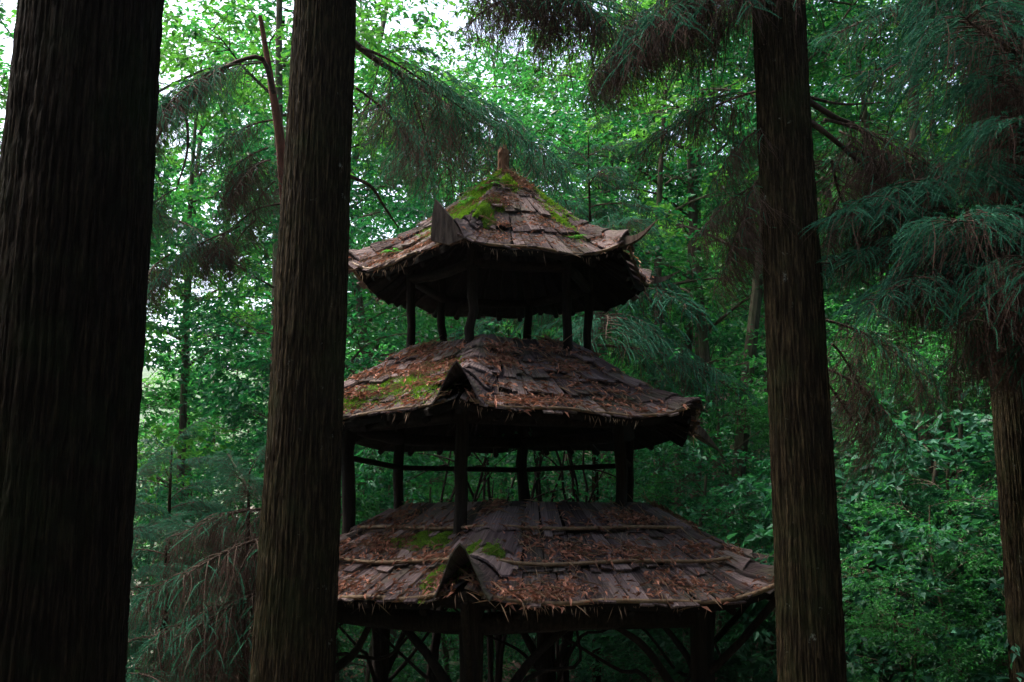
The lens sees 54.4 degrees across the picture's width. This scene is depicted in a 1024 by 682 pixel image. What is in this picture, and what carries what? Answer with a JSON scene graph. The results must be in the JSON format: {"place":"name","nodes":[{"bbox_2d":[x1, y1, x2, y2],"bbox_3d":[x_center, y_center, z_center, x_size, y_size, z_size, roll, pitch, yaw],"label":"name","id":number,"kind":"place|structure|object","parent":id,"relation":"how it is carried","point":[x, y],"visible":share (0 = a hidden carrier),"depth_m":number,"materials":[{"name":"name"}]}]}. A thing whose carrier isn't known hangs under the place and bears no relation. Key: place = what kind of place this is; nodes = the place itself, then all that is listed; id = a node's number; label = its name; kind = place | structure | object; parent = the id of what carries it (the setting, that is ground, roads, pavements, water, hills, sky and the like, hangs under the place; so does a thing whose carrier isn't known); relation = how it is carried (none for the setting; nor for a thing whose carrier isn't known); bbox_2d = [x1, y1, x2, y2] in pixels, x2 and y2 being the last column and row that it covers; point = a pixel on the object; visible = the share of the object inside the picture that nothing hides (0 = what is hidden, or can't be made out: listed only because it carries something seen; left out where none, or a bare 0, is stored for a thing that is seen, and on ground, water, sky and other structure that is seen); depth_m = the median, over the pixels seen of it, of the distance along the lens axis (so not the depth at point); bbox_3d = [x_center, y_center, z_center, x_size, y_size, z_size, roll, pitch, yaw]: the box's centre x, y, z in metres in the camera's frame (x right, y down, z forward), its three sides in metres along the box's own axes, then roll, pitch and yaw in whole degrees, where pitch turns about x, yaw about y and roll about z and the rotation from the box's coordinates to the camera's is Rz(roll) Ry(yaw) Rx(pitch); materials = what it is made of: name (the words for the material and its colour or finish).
{"place":"outdoors","nodes":[
{"label":"outdoors","id":0,"kind":"place"},
{"bbox_2d":[133,367,267,565],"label":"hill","id":1,"kind":"structure","parent":0,"point":[146,373],"depth_m":279.62,"materials":[{"name":"green plant"}]},
{"bbox_2d":[0,0,966,369],"label":"sky","id":2,"kind":"structure","parent":0,"point":[10,5],"materials":[{"name":"white"}]},
{"bbox_2d":[127,319,1008,681],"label":"ground","id":3,"kind":"structure","parent":0,"point":[517,665],"depth_m":17.73,"materials":[{"name":"green plant"}]},
{"bbox_2d":[0,1,12,150],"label":"young cedar","id":4,"kind":"object","parent":3,"relation":"on","point":[1,9],"visible":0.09,"depth_m":9.06,"materials":[{"name":"green plant"}]},
{"bbox_2d":[0,0,164,681],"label":"cedar tree","id":5,"kind":"object","parent":3,"relation":"on","point":[77,161],"visible":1,"depth_m":3.86,"materials":[{"name":"brown plant"}]},
{"bbox_2d":[0,140,228,570],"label":"broadleaf tree","id":6,"kind":"object","parent":3,"relation":"on","point":[149,422],"visible":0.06,"depth_m":18.45,"materials":[{"name":"green plant"}]},
{"bbox_2d":[0,0,268,567],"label":"broadleaf tree","id":7,"kind":"object","parent":3,"relation":"on","point":[157,430],"visible":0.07,"depth_m":15.33,"materials":[{"name":"green plant"}]},
{"bbox_2d":[125,445,221,681],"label":"young cedar","id":8,"kind":"object","parent":3,"relation":"on","point":[142,639],"visible":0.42,"depth_m":8.84,"materials":[{"name":"green plant"}]},
{"bbox_2d":[133,324,225,585],"bbox_3d":[-11.347,4.846,29.289,6.476,10.480,5.983,6,-12,-28],"label":"broadleaf tree","id":9,"kind":"object","parent":3,"relation":"on","point":[150,382],"visible":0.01,"depth_m":30.10,"materials":[{"name":"green plant"}]},
{"bbox_2d":[0,0,378,380],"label":"broadleaf tree","id":10,"kind":"object","parent":3,"relation":"on","point":[254,114],"visible":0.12,"depth_m":15.03,"materials":[{"name":"green plant"}]},
{"bbox_2d":[127,483,254,681],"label":"bush","id":11,"kind":"object","parent":3,"relation":"on","point":[142,563],"visible":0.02,"depth_m":13.80,"materials":[{"name":"green plant"}]},
{"bbox_2d":[127,416,255,681],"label":"young cedar","id":12,"kind":"object","parent":3,"relation":"on","point":[212,506],"visible":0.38,"depth_m":10.36,"materials":[{"name":"green plant"}]},
{"bbox_2d":[128,411,256,681],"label":"bush","id":13,"kind":"object","parent":3,"relation":"on","point":[143,459],"depth_m":21.13,"materials":[{"name":"green plant"}]},
{"bbox_2d":[128,481,257,681],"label":"young cedar","id":14,"kind":"object","parent":3,"relation":"on","point":[180,562],"visible":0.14,"depth_m":10.55,"materials":[{"name":"green plant"}]},
{"bbox_2d":[139,332,268,612],"bbox_3d":[-7.627,4.202,27.760,5.336,9.257,6.486,9,-14,-40],"label":"broadleaf tree","id":15,"kind":"object","parent":3,"relation":"on","point":[209,358],"visible":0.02,"depth_m":27.79,"materials":[{"name":"green plant"}]},
{"bbox_2d":[126,15,284,681],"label":"leaning cedar","id":16,"kind":"object","parent":3,"relation":"on","point":[224,627],"visible":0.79,"depth_m":7.98,"materials":[{"name":"green plant"}]},
{"bbox_2d":[145,118,271,604],"bbox_3d":[-7.239,1.289,24.114,6.199,13.872,6.118,1,-11,-5],"label":"broadleaf tree","id":17,"kind":"object","parent":3,"relation":"on","point":[218,298],"visible":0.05,"depth_m":24.64,"materials":[{"name":"green plant"}]},
{"bbox_2d":[0,0,428,666],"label":"broadleaf tree","id":18,"kind":"object","parent":3,"relation":"on","point":[198,140],"visible":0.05,"depth_m":20.47,"materials":[{"name":"green plant"}]},
{"bbox_2d":[149,10,289,669],"bbox_3d":[-5.769,0.440,17.097,5.546,12.412,5.474,-7,-13,34],"label":"broadleaf tree","id":19,"kind":"object","parent":3,"relation":"on","point":[183,408],"visible":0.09,"depth_m":17.25,"materials":[{"name":"green plant"}]},
{"bbox_2d":[127,440,341,679],"bbox_3d":[-5.858,4.395,17.194,5.465,5.324,5.039,9,-14,-41],"label":"bush","id":20,"kind":"object","parent":3,"relation":"on","point":[173,492],"visible":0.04,"depth_m":17.04,"materials":[{"name":"green plant"}]},
{"bbox_2d":[131,382,356,661],"bbox_3d":[-6.429,4.639,24.432,5.817,7.220,7.813,2,-11,-9],"label":"bush","id":21,"kind":"object","parent":3,"relation":"on","point":[225,435],"visible":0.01,"depth_m":22.75,"materials":[{"name":"green plant"}]},
{"bbox_2d":[143,445,351,681],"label":"young cedar","id":22,"kind":"object","parent":3,"relation":"on","point":[255,490],"visible":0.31,"depth_m":7.89,"materials":[{"name":"green plant"}]},
{"bbox_2d":[137,94,496,593],"bbox_3d":[-2.548,0.854,15.429,6.754,10.159,7.984,-2,-11,10],"label":"broadleaf tree","id":23,"kind":"object","parent":3,"relation":"on","point":[236,417],"visible":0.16,"depth_m":14.36,"materials":[{"name":"green plant"}]},
{"bbox_2d":[156,0,482,478],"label":"broadleaf tree","id":24,"kind":"object","parent":3,"relation":"on","point":[268,141],"visible":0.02,"depth_m":24.48,"materials":[{"name":"green plant"}]},
{"bbox_2d":[159,0,484,386],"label":"broadleaf tree","id":25,"kind":"object","parent":3,"relation":"on","point":[366,34],"visible":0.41,"depth_m":15.24,"materials":[{"name":"green plant"}]},
{"bbox_2d":[143,123,503,681],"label":"broadleaf tree","id":26,"kind":"object","parent":3,"relation":"on","point":[410,210],"visible":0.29,"depth_m":12.92,"materials":[{"name":"green plant"}]},
{"bbox_2d":[155,0,539,350],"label":"broadleaf tree","id":27,"kind":"object","parent":3,"relation":"on","point":[425,19],"visible":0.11,"depth_m":21.06,"materials":[{"name":"green plant"}]},
{"bbox_2d":[162,0,561,664],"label":"broadleaf tree","id":28,"kind":"object","parent":3,"relation":"on","point":[426,316],"visible":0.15,"depth_m":18.70,"materials":[{"name":"green plant"}]},
{"bbox_2d":[237,445,491,681],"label":"bush","id":29,"kind":"object","parent":3,"relation":"on","point":[367,673],"visible":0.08,"depth_m":13.05,"materials":[{"name":"green plant"}]},
{"bbox_2d":[265,324,588,681],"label":"shrub","id":30,"kind":"object","parent":3,"relation":"on","point":[435,644],"visible":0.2,"depth_m":11.13,"materials":[{"name":"green plant"}]},
{"bbox_2d":[339,449,549,681],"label":"bush","id":31,"kind":"object","parent":3,"relation":"on","point":[445,656],"visible":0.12,"depth_m":13.93,"materials":[{"name":"green plant"}]},
{"bbox_2d":[249,0,704,681],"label":"cedar tree","id":32,"kind":"object","parent":3,"relation":"on","point":[295,598],"visible":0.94,"depth_m":7.13,"materials":[{"name":"green plant"}]},
{"bbox_2d":[344,0,625,609],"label":"broadleaf tree","id":33,"kind":"object","parent":3,"relation":"on","point":[521,101],"visible":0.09,"depth_m":22.13,"materials":[{"name":"green plant"}]},
{"bbox_2d":[389,318,613,681],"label":"shrub","id":34,"kind":"object","parent":3,"relation":"on","point":[499,647],"visible":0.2,"depth_m":11.47,"materials":[{"name":"green plant"}]},
{"bbox_2d":[250,144,774,681],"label":"pagoda","id":35,"kind":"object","parent":3,"relation":"on","point":[452,276],"visible":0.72,"depth_m":7.88,"materials":[{"name":"brown wood"}]},
{"bbox_2d":[380,248,402,253],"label":"fern","id":36,"kind":"object","parent":35,"relation":"on","point":[385,251],"visible":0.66,"depth_m":8.82,"materials":[{"name":"plant"}]},
{"bbox_2d":[455,197,474,206],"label":"fern","id":37,"kind":"object","parent":35,"relation":"on","point":[468,198],"visible":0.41,"depth_m":8.97,"materials":[{"name":"plant"}]},
{"bbox_2d":[474,182,499,189],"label":"fern","id":38,"kind":"object","parent":35,"relation":"on","point":[487,184],"visible":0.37,"depth_m":9.02,"materials":[{"name":"plant"}]},
{"bbox_2d":[348,164,653,322],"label":"roof","id":39,"kind":"structure","parent":35,"relation":"on","point":[517,179],"depth_m":8.63,"materials":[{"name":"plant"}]},
{"bbox_2d":[247,488,773,621],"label":"leaf litter","id":40,"kind":"object","parent":35,"relation":"on","point":[550,590],"visible":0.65,"depth_m":7.26,"materials":[{"name":"plant"}]},
{"bbox_2d":[343,330,700,455],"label":"leaf litter","id":41,"kind":"object","parent":35,"relation":"on","point":[502,357],"visible":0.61,"depth_m":7.96,"materials":[{"name":"plant"}]},
{"bbox_2d":[360,0,671,500],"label":"broadleaf tree","id":42,"kind":"object","parent":3,"relation":"on","point":[462,57],"visible":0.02,"depth_m":27.52,"materials":[{"name":"green plant"}]},
{"bbox_2d":[389,456,654,681],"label":"bush","id":43,"kind":"object","parent":3,"relation":"on","point":[532,668],"visible":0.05,"depth_m":14.19,"materials":[{"name":"green plant"}]},
{"bbox_2d":[129,331,1008,681],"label":"undergrowth","id":44,"kind":"object","parent":3,"relation":"on","point":[587,677],"visible":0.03,"depth_m":14.13,"materials":[{"name":"green plant"}]},
{"bbox_2d":[391,0,756,500],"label":"broadleaf tree","id":45,"kind":"object","parent":3,"relation":"on","point":[497,96],"visible":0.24,"depth_m":19.08,"materials":[{"name":"green plant"}]},
{"bbox_2d":[435,312,724,681],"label":"shrub","id":46,"kind":"object","parent":3,"relation":"on","point":[565,675],"visible":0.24,"depth_m":11.10,"materials":[{"name":"green plant"}]},
{"bbox_2d":[434,0,750,497],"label":"broadleaf tree","id":47,"kind":"object","parent":3,"relation":"on","point":[547,109],"visible":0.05,"depth_m":23.80,"materials":[{"name":"green plant"}]},
{"bbox_2d":[446,112,766,681],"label":"young cedar","id":48,"kind":"object","parent":3,"relation":"on","point":[651,331],"visible":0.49,"depth_m":12.49,"materials":[{"name":"green plant"}]},
{"bbox_2d":[496,458,720,681],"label":"bush","id":49,"kind":"object","parent":3,"relation":"on","point":[518,637],"visible":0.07,"depth_m":13.72,"materials":[{"name":"green plant"}]},
{"bbox_2d":[242,0,1023,532],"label":"wood","id":50,"kind":"object","parent":3,"relation":"on","point":[446,454],"visible":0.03,"depth_m":28.86,"materials":[{"name":"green plant"}]},
{"bbox_2d":[415,13,865,655],"bbox_3d":[2.445,-0.168,14.868,7.984,10.158,6.754,2,-11,-10],"label":"broadleaf tree","id":51,"kind":"object","parent":3,"relation":"on","point":[659,195],"visible":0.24,"depth_m":14.78,"materials":[{"name":"green plant"}]},
{"bbox_2d":[513,38,847,499],"bbox_3d":[4.132,-1.377,20.271,7.984,10.159,6.754,4,-11,-20],"label":"broadleaf tree","id":52,"kind":"object","parent":3,"relation":"on","point":[729,341],"visible":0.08,"depth_m":19.71,"materials":[{"name":"green plant"}]},
{"bbox_2d":[513,413,867,681],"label":"bush","id":53,"kind":"object","parent":3,"relation":"on","point":[616,653],"visible":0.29,"depth_m":11.41,"materials":[{"name":"green plant"}]},
{"bbox_2d":[476,2,938,533],"bbox_3d":[3.436,-2.007,17.722,8.393,11.980,6.905,-4,-11,18],"label":"broadleaf tree","id":54,"kind":"object","parent":3,"relation":"on","point":[704,352],"visible":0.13,"depth_m":17.27,"materials":[{"name":"green plant"}]},
{"bbox_2d":[572,474,872,681],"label":"bush","id":55,"kind":"object","parent":3,"relation":"on","point":[732,662],"visible":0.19,"depth_m":10.50,"materials":[{"name":"green plant"}]},
{"bbox_2d":[510,0,945,513],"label":"broadleaf tree","id":56,"kind":"object","parent":3,"relation":"on","point":[689,335],"visible":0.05,"depth_m":18.69,"materials":[{"name":"green plant"}]},
{"bbox_2d":[564,327,899,639],"bbox_3d":[2.525,1.828,13.319,4.808,4.443,3.580,6,-12,-28],"label":"bush","id":57,"kind":"object","parent":3,"relation":"on","point":[756,415],"visible":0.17,"depth_m":13.02,"materials":[{"name":"green plant"}]},
{"bbox_2d":[533,0,971,638],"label":"broadleaf tree","id":58,"kind":"object","parent":3,"relation":"on","point":[751,338],"visible":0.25,"depth_m":14.32,"materials":[{"name":"green plant"}]},
{"bbox_2d":[580,0,945,302],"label":"broadleaf tree","id":59,"kind":"object","parent":3,"relation":"on","point":[678,160],"visible":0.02,"depth_m":21.98,"materials":[{"name":"green plant"}]},
{"bbox_2d":[579,0,961,681],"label":"cedar tree","id":60,"kind":"object","parent":3,"relation":"on","point":[809,614],"visible":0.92,"depth_m":6.85,"materials":[{"name":"green plant"}]},
{"bbox_2d":[643,473,924,681],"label":"bush","id":61,"kind":"object","parent":3,"relation":"on","point":[773,661],"visible":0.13,"depth_m":10.64,"materials":[{"name":"green plant"}]},
{"bbox_2d":[617,0,966,455],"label":"broadleaf tree","id":62,"kind":"object","parent":3,"relation":"on","point":[859,108],"visible":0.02,"depth_m":19.32,"materials":[{"name":"green plant"}]},
{"bbox_2d":[687,0,991,517],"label":"broadleaf tree","id":63,"kind":"object","parent":3,"relation":"on","point":[852,67],"visible":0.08,"depth_m":14.05,"materials":[{"name":"green plant"}]},
{"bbox_2d":[709,0,976,480],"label":"broadleaf tree","id":64,"kind":"object","parent":3,"relation":"on","point":[825,72],"visible":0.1,"depth_m":16.33,"materials":[{"name":"green plant"}]},
{"bbox_2d":[721,0,964,530],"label":"broadleaf tree","id":65,"kind":"object","parent":3,"relation":"on","point":[912,132],"visible":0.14,"depth_m":13.37,"materials":[{"name":"green plant"}]},
{"bbox_2d":[694,269,993,596],"bbox_3d":[4.369,1.301,12.484,3.356,4.166,4.507,3,-11,-17],"label":"bush","id":66,"kind":"object","parent":3,"relation":"on","point":[763,395],"visible":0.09,"depth_m":11.63,"materials":[{"name":"green plant"}]},
{"bbox_2d":[705,379,1003,660],"bbox_3d":[4.256,1.894,10.292,3.750,3.319,3.866,1,-11,-5],"label":"bush","id":67,"kind":"object","parent":3,"relation":"on","point":[965,416],"visible":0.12,"depth_m":9.94,"materials":[{"name":"green plant"}]},
{"bbox_2d":[715,430,1004,681],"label":"bush","id":68,"kind":"object","parent":3,"relation":"on","point":[757,534],"visible":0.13,"depth_m":9.54,"materials":[{"name":"green plant"}]},
{"bbox_2d":[729,505,1006,681],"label":"bush","id":69,"kind":"object","parent":3,"relation":"on","point":[943,545],"visible":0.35,"depth_m":8.17,"materials":[{"name":"green plant"}]},
{"bbox_2d":[860,0,903,63],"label":"broadleaf tree","id":70,"kind":"object","parent":3,"relation":"on","point":[871,51],"visible":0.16,"depth_m":13.49,"materials":[{"name":"green plant"}]},
{"bbox_2d":[769,462,1008,681],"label":"bush","id":71,"kind":"object","parent":3,"relation":"on","point":[932,555],"visible":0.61,"depth_m":8.23,"materials":[{"name":"green plant"}]},
{"bbox_2d":[808,0,974,198],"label":"broadleaf tree","id":72,"kind":"object","parent":3,"relation":"on","point":[923,137],"visible":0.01,"depth_m":20.44,"materials":[{"name":"green plant"}]},
{"bbox_2d":[798,0,1023,681],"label":"cedar tree","id":73,"kind":"object","parent":3,"relation":"on","point":[982,255],"visible":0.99,"depth_m":6.46,"materials":[{"name":"green plant"}]},
{"bbox_2d":[826,274,998,615],"bbox_3d":[4.990,1.043,10.538,3.132,3.888,4.207,9,-14,-41],"label":"bush","id":74,"kind":"object","parent":3,"relation":"on","point":[923,353],"visible":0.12,"depth_m":10.87,"materials":[{"name":"green plant"}]},
{"bbox_2d":[834,258,996,535],"bbox_3d":[6.090,0.934,12.302,3.665,3.872,3.974,-5,-11,23],"label":"bush","id":75,"kind":"object","parent":3,"relation":"on","point":[942,433],"visible":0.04,"depth_m":12.63,"materials":[{"name":"green plant"}]},
{"bbox_2d":[832,410,1007,680],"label":"bush","id":76,"kind":"object","parent":3,"relation":"on","point":[971,425],"visible":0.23,"depth_m":9.09,"materials":[{"name":"green plant"}]},
{"bbox_2d":[842,554,1011,681],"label":"bush","id":77,"kind":"object","parent":3,"relation":"on","point":[870,620],"visible":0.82,"depth_m":7.83,"materials":[{"name":"green plant"}]},
{"bbox_2d":[860,460,1006,676],"bbox_3d":[4.359,2.142,9.048,2.236,2.178,2.061,7,-13,-35],"label":"bush","id":78,"kind":"object","parent":3,"relation":"on","point":[926,513],"visible":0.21,"depth_m":9.10,"materials":[{"name":"green plant"}]},
{"bbox_2d":[864,505,1023,681],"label":"bush","id":79,"kind":"object","parent":3,"relation":"on","point":[900,537],"visible":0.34,"depth_m":8.20,"materials":[{"name":"green plant"}]},
{"bbox_2d":[340,423,996,680],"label":"fallen leaves","id":80,"kind":"object","parent":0,"point":[520,664],"depth_m":17.71,"materials":[{"name":"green plant"}]}
]}

